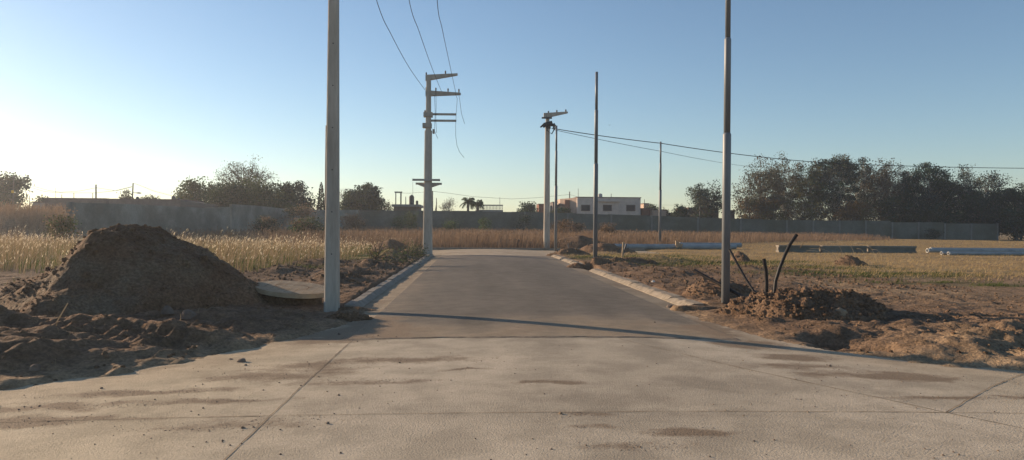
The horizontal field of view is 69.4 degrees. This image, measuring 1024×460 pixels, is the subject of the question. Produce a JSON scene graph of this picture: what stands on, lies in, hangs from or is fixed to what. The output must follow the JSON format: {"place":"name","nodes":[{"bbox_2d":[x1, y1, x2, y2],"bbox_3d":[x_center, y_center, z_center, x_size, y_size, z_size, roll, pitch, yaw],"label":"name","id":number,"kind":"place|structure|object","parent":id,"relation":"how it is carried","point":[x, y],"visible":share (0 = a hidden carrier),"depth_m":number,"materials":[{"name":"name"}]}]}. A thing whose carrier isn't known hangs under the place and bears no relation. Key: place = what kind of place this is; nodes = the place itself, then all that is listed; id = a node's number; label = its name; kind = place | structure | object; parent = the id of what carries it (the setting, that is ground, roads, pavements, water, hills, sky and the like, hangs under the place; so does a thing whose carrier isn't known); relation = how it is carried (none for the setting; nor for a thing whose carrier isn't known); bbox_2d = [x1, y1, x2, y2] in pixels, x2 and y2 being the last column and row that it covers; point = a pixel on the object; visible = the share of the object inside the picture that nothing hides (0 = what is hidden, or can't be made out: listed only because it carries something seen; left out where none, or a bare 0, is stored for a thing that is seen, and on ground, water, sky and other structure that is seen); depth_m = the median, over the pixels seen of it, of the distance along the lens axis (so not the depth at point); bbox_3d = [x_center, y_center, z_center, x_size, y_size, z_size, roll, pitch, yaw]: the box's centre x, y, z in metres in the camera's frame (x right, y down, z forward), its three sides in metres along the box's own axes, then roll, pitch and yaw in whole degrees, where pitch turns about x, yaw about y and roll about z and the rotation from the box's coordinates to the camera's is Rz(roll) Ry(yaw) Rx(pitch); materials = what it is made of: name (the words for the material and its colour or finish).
{"place":"outdoors","nodes":[
{"label":"outdoors","id":0,"kind":"place"},
{"bbox_2d":[0,224,417,274],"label":"tall grass","id":1,"kind":"structure","parent":0,"point":[195,241],"depth_m":30.94,"materials":[{"name":"plant"}]},
{"bbox_2d":[300,249,660,255],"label":"cross road","id":2,"kind":"structure","parent":0,"point":[451,252],"depth_m":45.86,"materials":[{"name":"concrete"}]},
{"bbox_2d":[0,313,1023,459],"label":"concrete road","id":3,"kind":"structure","parent":0,"point":[683,392],"depth_m":6.54,"materials":[{"name":"grey concrete"}]},
{"bbox_2d":[0,315,1021,459],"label":"pebbles","id":4,"kind":"object","parent":3,"relation":"on","point":[242,427],"visible":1,"depth_m":6.99,"materials":[{"name":"grey stone"}]},
{"bbox_2d":[0,211,1023,389],"bbox_3d":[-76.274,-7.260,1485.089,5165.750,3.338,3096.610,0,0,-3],"label":"ground","id":5,"kind":"structure","parent":0,"point":[23,352],"depth_m":11.80,"materials":[{"name":"soil"}]},
{"bbox_2d":[0,171,34,209],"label":"leafy tree","id":6,"kind":"object","parent":5,"relation":"on","point":[6,194],"visible":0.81,"depth_m":101.09,"materials":[{"name":"green plant"}]},
{"bbox_2d":[0,206,59,243],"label":"embankment grass","id":7,"kind":"structure","parent":5,"relation":"on","point":[25,224],"depth_m":63.39,"materials":[{"name":"brown plant"}]},
{"bbox_2d":[40,205,81,243],"bbox_3d":[-27.832,-0.107,45.706,2.067,2.892,2.020,0,0,-3],"label":"green bush","id":8,"kind":"object","parent":5,"relation":"on","point":[65,224],"visible":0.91,"depth_m":45.43,"materials":[{"name":"green plant"}]},
{"bbox_2d":[43,198,109,211],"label":"flat building","id":9,"kind":"structure","parent":5,"relation":"on","point":[55,201],"depth_m":89.32,"materials":[{"name":"grey concrete"}]},
{"bbox_2d":[0,223,271,316],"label":"dirt mound","id":10,"kind":"object","parent":5,"relation":"on","point":[129,269],"visible":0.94,"depth_m":13.06,"materials":[{"name":"soil"}]},
{"bbox_2d":[66,202,230,243],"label":"block wall","id":11,"kind":"structure","parent":5,"relation":"on","point":[91,216],"depth_m":57.07,"materials":[{"name":"grey concrete"}]},
{"bbox_2d":[108,199,203,206],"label":"flat building","id":12,"kind":"structure","parent":5,"relation":"on","point":[166,202],"depth_m":87.86,"materials":[{"name":"grey concrete"}]},
{"bbox_2d":[180,309,196,318],"bbox_3d":[-4.963,1.288,11.356,0.272,0.144,0.262,0,0,-3],"label":"clod","id":13,"kind":"object","parent":5,"relation":"on","point":[187,314],"visible":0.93,"depth_m":11.28,"materials":[{"name":"grey stone"}]},
{"bbox_2d":[171,175,223,202],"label":"leafy tree","id":14,"kind":"object","parent":5,"relation":"on","point":[194,189],"visible":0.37,"depth_m":96.66,"materials":[{"name":"green plant"}]},
{"bbox_2d":[180,200,223,207],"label":"sloping roof shed","id":15,"kind":"structure","parent":5,"relation":"on","point":[192,204],"depth_m":89.07,"materials":[{"name":"metal"}]},
{"bbox_2d":[198,183,248,206],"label":"leafy tree","id":16,"kind":"object","parent":5,"relation":"on","point":[221,195],"visible":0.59,"depth_m":92.10,"materials":[{"name":"green plant"}]},
{"bbox_2d":[210,155,280,190],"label":"sparse tree","id":17,"kind":"object","parent":5,"relation":"on","point":[250,172],"visible":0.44,"depth_m":105.44,"materials":[{"name":"green plant"}]},
{"bbox_2d":[205,176,296,207],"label":"leafy tree","id":18,"kind":"object","parent":5,"relation":"on","point":[255,193],"visible":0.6,"depth_m":94.63,"materials":[{"name":"green plant"}]},
{"bbox_2d":[244,215,285,236],"bbox_3d":[-21.579,-0.116,64.866,3.555,2.490,3.547,0,0,-3],"label":"dark bush","id":19,"kind":"object","parent":5,"relation":"on","point":[266,223],"visible":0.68,"depth_m":64.37,"materials":[{"name":"green plant"}]},
{"bbox_2d":[255,280,323,304],"bbox_3d":[-4.416,1.524,14.862,1.480,0.942,1.480,0,0,-3],"label":"concrete slab","id":20,"kind":"object","parent":5,"relation":"on","point":[278,292],"visible":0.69,"depth_m":14.46,"materials":[{"name":"concrete"}]},
{"bbox_2d":[260,180,320,209],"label":"leafy tree","id":21,"kind":"object","parent":5,"relation":"on","point":[299,191],"visible":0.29,"depth_m":101.40,"materials":[{"name":"green plant"}]},
{"bbox_2d":[229,204,357,234],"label":"block wall","id":22,"kind":"structure","parent":5,"relation":"on","point":[242,216],"depth_m":77.84,"materials":[{"name":"grey concrete"}]},
{"bbox_2d":[279,203,323,226],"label":"dry bush","id":23,"kind":"object","parent":5,"relation":"on","point":[302,211],"visible":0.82,"depth_m":82.41,"materials":[{"name":"brown plant"}]},
{"bbox_2d":[286,216,324,240],"bbox_3d":[-16.822,0.038,61.317,3.790,2.389,3.441,0,0,-3],"label":"green bush","id":24,"kind":"object","parent":5,"relation":"on","point":[307,224],"visible":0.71,"depth_m":60.87,"materials":[{"name":"green plant"}]},
{"bbox_2d":[316,182,324,209],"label":"conifer","id":25,"kind":"object","parent":5,"relation":"on","point":[320,200],"visible":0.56,"depth_m":108.44,"materials":[{"name":"green plant"}]},
{"bbox_2d":[324,0,339,311],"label":"utility pole","id":26,"kind":"object","parent":5,"relation":"on","point":[332,229],"visible":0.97,"depth_m":14.02,"materials":[{"name":"concrete"}]},
{"bbox_2d":[324,310,373,321],"bbox_3d":[-2.804,1.522,12.770,1.485,0.270,0.495,0,0,-3],"label":"dirt mound","id":27,"kind":"object","parent":5,"relation":"on","point":[349,316],"visible":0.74,"depth_m":12.71,"materials":[{"name":"soil"}]},
{"bbox_2d":[340,213,368,230],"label":"dry bush","id":28,"kind":"object","parent":5,"relation":"on","point":[351,219],"visible":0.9,"depth_m":87.02,"materials":[{"name":"brown plant"}]},
{"bbox_2d":[340,182,385,209],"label":"leafy tree","id":29,"kind":"object","parent":5,"relation":"on","point":[367,197],"visible":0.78,"depth_m":109.48,"materials":[{"name":"green plant"}]},
{"bbox_2d":[355,241,396,262],"bbox_3d":[-5.084,1.047,27.747,1.698,1.262,1.647,0,0,-3],"label":"weed clump","id":30,"kind":"object","parent":5,"relation":"on","point":[375,252],"visible":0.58,"depth_m":27.72,"materials":[{"name":"green plant"}]},
{"bbox_2d":[366,239,409,253],"bbox_3d":[-6.836,0.968,41.612,2.885,0.947,3.055,1,0,42],"label":"dirt mound","id":31,"kind":"object","parent":5,"relation":"on","point":[390,242],"visible":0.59,"depth_m":41.05,"materials":[{"name":"soil"}]},
{"bbox_2d":[344,254,433,306],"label":"kerb","id":32,"kind":"structure","parent":5,"relation":"on","point":[367,297],"depth_m":18.97,"materials":[{"name":"concrete"}]},
{"bbox_2d":[390,216,404,229],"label":"green bush","id":33,"kind":"object","parent":5,"relation":"on","point":[398,223],"visible":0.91,"depth_m":91.23,"materials":[{"name":"green plant"}]},
{"bbox_2d":[364,255,441,313],"bbox_3d":[-3.398,1.475,27.269,0.500,0.024,27.200,0,0,-3],"label":"gutter","id":34,"kind":"object","parent":5,"relation":"on","point":[380,302],"visible":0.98,"depth_m":18.92,"materials":[{"name":"concrete"}]},
{"bbox_2d":[385,243,422,265],"bbox_3d":[-4.384,1.153,29.816,1.596,1.310,1.602,0,0,-3],"label":"weed clump","id":35,"kind":"object","parent":5,"relation":"on","point":[402,257],"visible":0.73,"depth_m":29.77,"materials":[{"name":"green plant"}]},
{"bbox_2d":[392,204,422,210],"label":"flat house","id":36,"kind":"structure","parent":5,"relation":"on","point":[417,207],"depth_m":117.19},
{"bbox_2d":[397,210,418,228],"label":"green bush","id":37,"kind":"object","parent":5,"relation":"on","point":[408,220],"visible":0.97,"depth_m":95.12,"materials":[{"name":"green plant"}]},
{"bbox_2d":[403,238,432,257],"bbox_3d":[-4.755,1.035,36.858,1.626,1.464,1.584,0,0,-3],"label":"weed clump","id":38,"kind":"object","parent":5,"relation":"on","point":[420,251],"visible":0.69,"depth_m":36.74,"materials":[{"name":"green plant"}]},
{"bbox_2d":[412,71,460,253],"bbox_3d":[-4.163,-3.542,40.821,2.606,10.524,0.680,0,0,-3],"label":"utility pole","id":39,"kind":"object","parent":5,"relation":"on","point":[428,184],"visible":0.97,"depth_m":40.60,"materials":[{"name":"concrete"}]},
{"bbox_2d":[0,200,895,247],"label":"dry grass","id":40,"kind":"structure","parent":5,"relation":"on","point":[457,237],"depth_m":61.34,"materials":[{"name":"brown plant"}]},
{"bbox_2d":[440,196,457,210],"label":"bare shrub","id":41,"kind":"object","parent":5,"relation":"on","point":[446,207],"visible":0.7,"depth_m":114.43,"materials":[{"name":"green plant"}]},
{"bbox_2d":[460,197,475,210],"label":"palm tree","id":42,"kind":"object","parent":5,"relation":"on","point":[469,201],"visible":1,"depth_m":113.60,"materials":[{"name":"green plant"}]},
{"bbox_2d":[299,247,644,250],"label":"kerb","id":43,"kind":"structure","parent":5,"relation":"on","point":[436,248],"depth_m":51.29,"materials":[{"name":"concrete"}]},
{"bbox_2d":[477,216,493,229],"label":"green bush","id":44,"kind":"object","parent":5,"relation":"on","point":[483,223],"visible":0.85,"depth_m":93.91,"materials":[{"name":"green plant"}]},
{"bbox_2d":[475,205,502,211],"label":"flat house","id":45,"kind":"structure","parent":5,"relation":"on","point":[493,210],"depth_m":119.00,"materials":[{"name":"white paint"}]},
{"bbox_2d":[4,249,1023,286],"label":"green weeds","id":46,"kind":"object","parent":5,"relation":"on","point":[833,274],"visible":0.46,"depth_m":25.96,"materials":[{"name":"green plant"}]},
{"bbox_2d":[513,214,532,231],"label":"ivy bush","id":47,"kind":"object","parent":5,"relation":"on","point":[524,221],"visible":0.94,"depth_m":102.98,"materials":[{"name":"green plant"}]},
{"bbox_2d":[517,201,539,211],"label":"leafy tree","id":48,"kind":"object","parent":5,"relation":"on","point":[527,207],"visible":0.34,"depth_m":124.56,"materials":[{"name":"green plant"}]},
{"bbox_2d":[540,109,567,247],"bbox_3d":[2.970,-3.491,53.110,2.019,10.407,0.645,0,0,-3],"label":"utility pole","id":49,"kind":"object","parent":5,"relation":"on","point":[548,123],"visible":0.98,"depth_m":53.00,"materials":[{"name":"concrete"}]},
{"bbox_2d":[552,128,1023,168],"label":"overhead wire","id":50,"kind":"object","parent":49,"relation":"attached to","point":[772,158],"visible":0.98,"depth_m":60.24,"materials":[{"name":"black metal"}]},
{"bbox_2d":[554,126,556,250],"bbox_3d":[2.957,-2.641,49.707,0.200,8.740,0.200,0,0,-3],"label":"steel pole","id":51,"kind":"object","parent":5,"relation":"on","point":[555,220],"visible":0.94,"depth_m":49.63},
{"bbox_2d":[552,255,582,263],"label":"kerb","id":52,"kind":"structure","parent":5,"relation":"on","point":[565,259],"depth_m":35.69,"materials":[{"name":"concrete"}]},
{"bbox_2d":[550,219,586,235],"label":"dry bush","id":53,"kind":"object","parent":5,"relation":"on","point":[578,226],"visible":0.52,"depth_m":79.92,"materials":[{"name":"brown plant"}]},
{"bbox_2d":[546,247,590,255],"bbox_3d":[3.235,1.280,41.735,3.120,0.610,1.920,0,0,-3],"label":"dirt mound","id":54,"kind":"object","parent":5,"relation":"on","point":[569,251],"visible":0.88,"depth_m":41.39,"materials":[{"name":"soil"}]},
{"bbox_2d":[550,235,603,247],"bbox_3d":[4.954,0.895,54.255,4.073,1.056,4.158,1,0,42],"label":"dirt mound","id":55,"kind":"object","parent":5,"relation":"on","point":[578,242],"visible":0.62,"depth_m":53.28,"materials":[{"name":"soil"}]},
{"bbox_2d":[567,257,611,269],"bbox_3d":[3.089,1.363,29.395,2.480,0.563,1.200,0,0,-3],"label":"dirt mound","id":56,"kind":"object","parent":5,"relation":"on","point":[592,263],"visible":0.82,"depth_m":29.20,"materials":[{"name":"soil"}]},
{"bbox_2d":[593,72,597,257],"bbox_3d":[3.715,-2.587,32.723,0.196,8.810,0.196,0,0,-3],"label":"steel pole","id":57,"kind":"object","parent":5,"relation":"on","point":[595,225],"visible":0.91,"depth_m":32.65,"materials":[{"name":"grey metal"}]},
{"bbox_2d":[557,197,640,214],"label":"house","id":58,"kind":"structure","parent":5,"relation":"on","point":[614,205],"depth_m":129.09,"materials":[{"name":"beige paint"}]},
{"bbox_2d":[580,243,636,252],"bbox_3d":[5.800,1.186,46.345,3.564,0.790,3.564,1,0,42],"label":"dirt mound","id":59,"kind":"object","parent":5,"relation":"on","point":[605,247],"visible":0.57,"depth_m":45.77,"materials":[{"name":"soil"}]},
{"bbox_2d":[599,221,618,234],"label":"dry bush","id":60,"kind":"object","parent":5,"relation":"on","point":[607,227],"visible":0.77,"depth_m":82.39,"materials":[{"name":"brown plant"}]},
{"bbox_2d":[544,256,684,313],"bbox_3d":[2.619,1.516,27.581,0.530,0.025,27.200,0,0,-3],"label":"gutter","id":61,"kind":"object","parent":5,"relation":"on","point":[648,297],"visible":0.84,"depth_m":19.64,"materials":[{"name":"concrete"}]},
{"bbox_2d":[609,257,657,264],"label":"dirt mound","id":62,"kind":"object","parent":5,"relation":"on","point":[634,260],"visible":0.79,"depth_m":31.05,"materials":[{"name":"soil"}]},
{"bbox_2d":[589,269,703,305],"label":"kerb","id":63,"kind":"structure","parent":5,"relation":"on","point":[673,298],"depth_m":18.58,"materials":[{"name":"concrete"}]},
{"bbox_2d":[659,142,661,241],"bbox_3d":[11.161,-2.442,55.640,0.200,8.405,0.200,0,0,-3],"label":"steel pole","id":64,"kind":"object","parent":5,"relation":"on","point":[660,190],"visible":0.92,"depth_m":55.57,"materials":[{"name":"grey metal"}]},
{"bbox_2d":[615,244,731,249],"bbox_3d":[11.243,1.207,52.960,9.026,0.371,0.371,0,0,-3],"label":"steel tube","id":65,"kind":"object","parent":5,"relation":"on","point":[656,246],"visible":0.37,"depth_m":52.82,"materials":[{"name":"metal"}]},
{"bbox_2d":[358,210,998,239],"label":"block wall","id":66,"kind":"structure","parent":5,"relation":"on","point":[643,223],"depth_m":107.40,"materials":[{"name":"grey concrete"}]},
{"bbox_2d":[671,204,689,216],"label":"tree","id":67,"kind":"object","parent":5,"relation":"on","point":[681,211],"visible":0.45,"depth_m":119.33,"materials":[{"name":"green plant"}]},
{"bbox_2d":[686,179,721,217],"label":"sparse tree","id":68,"kind":"object","parent":5,"relation":"on","point":[703,197],"visible":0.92,"depth_m":121.12,"materials":[{"name":"green plant"}]},
{"bbox_2d":[693,269,742,296],"bbox_3d":[4.354,1.156,15.277,0.162,0.639,1.452,0,0,-35],"label":"conduit pipe","id":69,"kind":"object","parent":5,"relation":"on","point":[715,282],"visible":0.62,"depth_m":15.46,"materials":[{"name":"black plastic"}]},
{"bbox_2d":[682,277,758,298],"bbox_3d":[4.819,1.361,17.149,1.769,0.492,1.662,1,0,39],"label":"dirt mound","id":70,"kind":"object","parent":5,"relation":"on","point":[703,286],"visible":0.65,"depth_m":16.88,"materials":[{"name":"soil"}]},
{"bbox_2d":[721,0,730,303],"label":"steel pole","id":71,"kind":"object","parent":5,"relation":"on","point":[726,218],"visible":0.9,"depth_m":15.08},
{"bbox_2d":[730,250,751,261],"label":"dirt mound","id":72,"kind":"object","parent":5,"relation":"on","point":[740,256],"visible":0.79,"depth_m":34.21,"materials":[{"name":"soil"}]},
{"bbox_2d":[732,192,785,219],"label":"grove tree","id":73,"kind":"object","parent":5,"relation":"on","point":[769,208],"visible":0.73,"depth_m":114.01,"materials":[{"name":"green plant"}]},
{"bbox_2d":[731,153,796,219],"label":"grove tree","id":74,"kind":"object","parent":5,"relation":"on","point":[763,190],"visible":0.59,"depth_m":116.57,"materials":[{"name":"green plant"}]},
{"bbox_2d":[763,151,813,219],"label":"grove tree","id":75,"kind":"object","parent":5,"relation":"on","point":[793,171],"visible":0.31,"depth_m":123.18,"materials":[{"name":"green plant"}]},
{"bbox_2d":[568,239,1023,282],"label":"stubble","id":76,"kind":"object","parent":5,"relation":"on","point":[938,264],"visible":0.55,"depth_m":37.15,"materials":[{"name":"beige plant"}]},
{"bbox_2d":[776,245,819,252],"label":"concrete beam","id":77,"kind":"structure","parent":5,"relation":"on","point":[795,248],"depth_m":48.16,"materials":[{"name":"grey concrete"}]},
{"bbox_2d":[714,286,892,321],"bbox_3d":[5.560,1.367,13.663,2.979,0.633,2.933,0,0,-43],"label":"dirt mound","id":78,"kind":"object","parent":5,"relation":"on","point":[818,304],"visible":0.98,"depth_m":13.12,"materials":[{"name":"soil"}]},
{"bbox_2d":[728,249,755,291],"bbox_3d":[4.570,0.883,14.467,0.072,0.996,0.909,0,0,-26],"label":"conduit pipe","id":79,"kind":"object","parent":78,"relation":"in","point":[741,271],"visible":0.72,"depth_m":14.54,"materials":[{"name":"black plastic"}]},
{"bbox_2d":[762,258,768,291],"bbox_3d":[4.751,0.928,13.870,0.127,0.789,0.068,0,0,-3],"label":"conduit pipe","id":80,"kind":"object","parent":78,"relation":"in","point":[765,274],"visible":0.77,"depth_m":13.84,"materials":[{"name":"black plastic"}]},
{"bbox_2d":[773,234,797,292],"bbox_3d":[5.057,0.674,13.684,0.480,1.219,0.061,0,0,-3],"label":"conduit pipe","id":81,"kind":"object","parent":78,"relation":"in","point":[795,236],"visible":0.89,"depth_m":13.66,"materials":[{"name":"black plastic"}]},
{"bbox_2d":[777,198,830,219],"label":"grove tree","id":82,"kind":"object","parent":5,"relation":"on","point":[805,215],"visible":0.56,"depth_m":114.53,"materials":[{"name":"green plant"}]},
{"bbox_2d":[789,161,836,220],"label":"grove tree","id":83,"kind":"object","parent":5,"relation":"on","point":[808,183],"visible":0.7,"depth_m":119.47,"materials":[{"name":"green plant"}]},
{"bbox_2d":[807,153,861,220],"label":"grove tree","id":84,"kind":"object","parent":5,"relation":"on","point":[836,194],"visible":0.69,"depth_m":118.59,"materials":[{"name":"green plant"}]},
{"bbox_2d":[820,246,867,252],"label":"concrete beam","id":85,"kind":"structure","parent":5,"relation":"on","point":[845,249],"depth_m":48.31,"materials":[{"name":"grey concrete"}]},
{"bbox_2d":[834,255,867,265],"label":"dirt mound","id":86,"kind":"object","parent":5,"relation":"on","point":[846,260],"visible":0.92,"depth_m":31.54,"materials":[{"name":"soil"}]},
{"bbox_2d":[830,200,884,220],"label":"grove tree","id":87,"kind":"object","parent":5,"relation":"on","point":[854,211],"visible":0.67,"depth_m":114.87,"materials":[{"name":"green plant"}]},
{"bbox_2d":[833,157,883,220],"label":"grove tree","id":88,"kind":"object","parent":5,"relation":"on","point":[861,179],"visible":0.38,"depth_m":122.32,"materials":[{"name":"green plant"}]},
{"bbox_2d":[854,157,912,220],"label":"grove tree","id":89,"kind":"object","parent":5,"relation":"on","point":[885,183],"visible":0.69,"depth_m":120.04,"materials":[{"name":"green plant"}]},
{"bbox_2d":[867,246,916,252],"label":"concrete beam","id":90,"kind":"structure","parent":5,"relation":"on","point":[897,249],"depth_m":48.48,"materials":[{"name":"grey concrete"}]},
{"bbox_2d":[867,187,927,221],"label":"grove tree","id":91,"kind":"object","parent":5,"relation":"on","point":[895,215],"visible":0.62,"depth_m":116.06,"materials":[{"name":"green plant"}]},
{"bbox_2d":[890,162,959,213],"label":"grove tree","id":92,"kind":"object","parent":5,"relation":"on","point":[939,186],"visible":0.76,"depth_m":117.28,"materials":[{"name":"green plant"}]},
{"bbox_2d":[925,228,944,239],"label":"dark bush","id":93,"kind":"object","parent":5,"relation":"on","point":[933,233],"visible":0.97,"depth_m":107.30,"materials":[{"name":"green plant"}]},
{"bbox_2d":[897,200,973,223],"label":"grove tree","id":94,"kind":"object","parent":5,"relation":"on","point":[934,214],"visible":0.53,"depth_m":112.98,"materials":[{"name":"green plant"}]},
{"bbox_2d":[914,174,979,220],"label":"grove tree","id":95,"kind":"object","parent":5,"relation":"on","point":[968,191],"visible":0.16,"depth_m":119.69,"materials":[{"name":"green plant"}]},
{"bbox_2d":[952,164,985,216],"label":"grove tree","id":96,"kind":"object","parent":5,"relation":"on","point":[966,181],"visible":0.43,"depth_m":120.77,"materials":[{"name":"green plant"}]},
{"bbox_2d":[926,248,1023,252],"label":"steel tube","id":97,"kind":"object","parent":5,"relation":"on","point":[928,250],"visible":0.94,"depth_m":46.46,"materials":[{"name":"metal"}]},
{"bbox_2d":[949,190,1004,223],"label":"grove tree","id":98,"kind":"object","parent":5,"relation":"on","point":[978,205],"visible":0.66,"depth_m":114.65,"materials":[{"name":"green plant"}]},
{"bbox_2d":[947,252,1023,255],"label":"steel tube","id":99,"kind":"object","parent":5,"relation":"on","point":[987,253],"visible":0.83,"depth_m":44.67,"materials":[{"name":"metal"}]},
{"bbox_2d":[976,170,1017,205],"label":"grove tree","id":100,"kind":"object","parent":5,"relation":"on","point":[991,181],"visible":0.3,"depth_m":120.80,"materials":[{"name":"green plant"}]},
{"bbox_2d":[982,207,1023,240],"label":"grove tree","id":101,"kind":"object","parent":5,"relation":"on","point":[1010,222],"visible":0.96,"depth_m":109.42,"materials":[{"name":"green plant"}]},
{"bbox_2d":[987,183,1023,240],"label":"grove tree","id":102,"kind":"object","parent":5,"relation":"on","point":[1014,197],"visible":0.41,"depth_m":113.43,"materials":[{"name":"green plant"}]},
{"bbox_2d":[0,0,1023,220],"label":"sky","id":103,"kind":"structure","parent":0,"point":[112,95],"materials":[{"name":"blue"}]},
{"bbox_2d":[3,255,1022,373],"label":"dry wisps","id":104,"kind":"object","parent":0,"point":[631,272],"visible":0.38,"depth_m":20.31,"materials":[{"name":"plant"}]},
{"bbox_2d":[348,255,738,340],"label":"asphalt road","id":105,"kind":"structure","parent":0,"point":[500,296],"depth_m":14.21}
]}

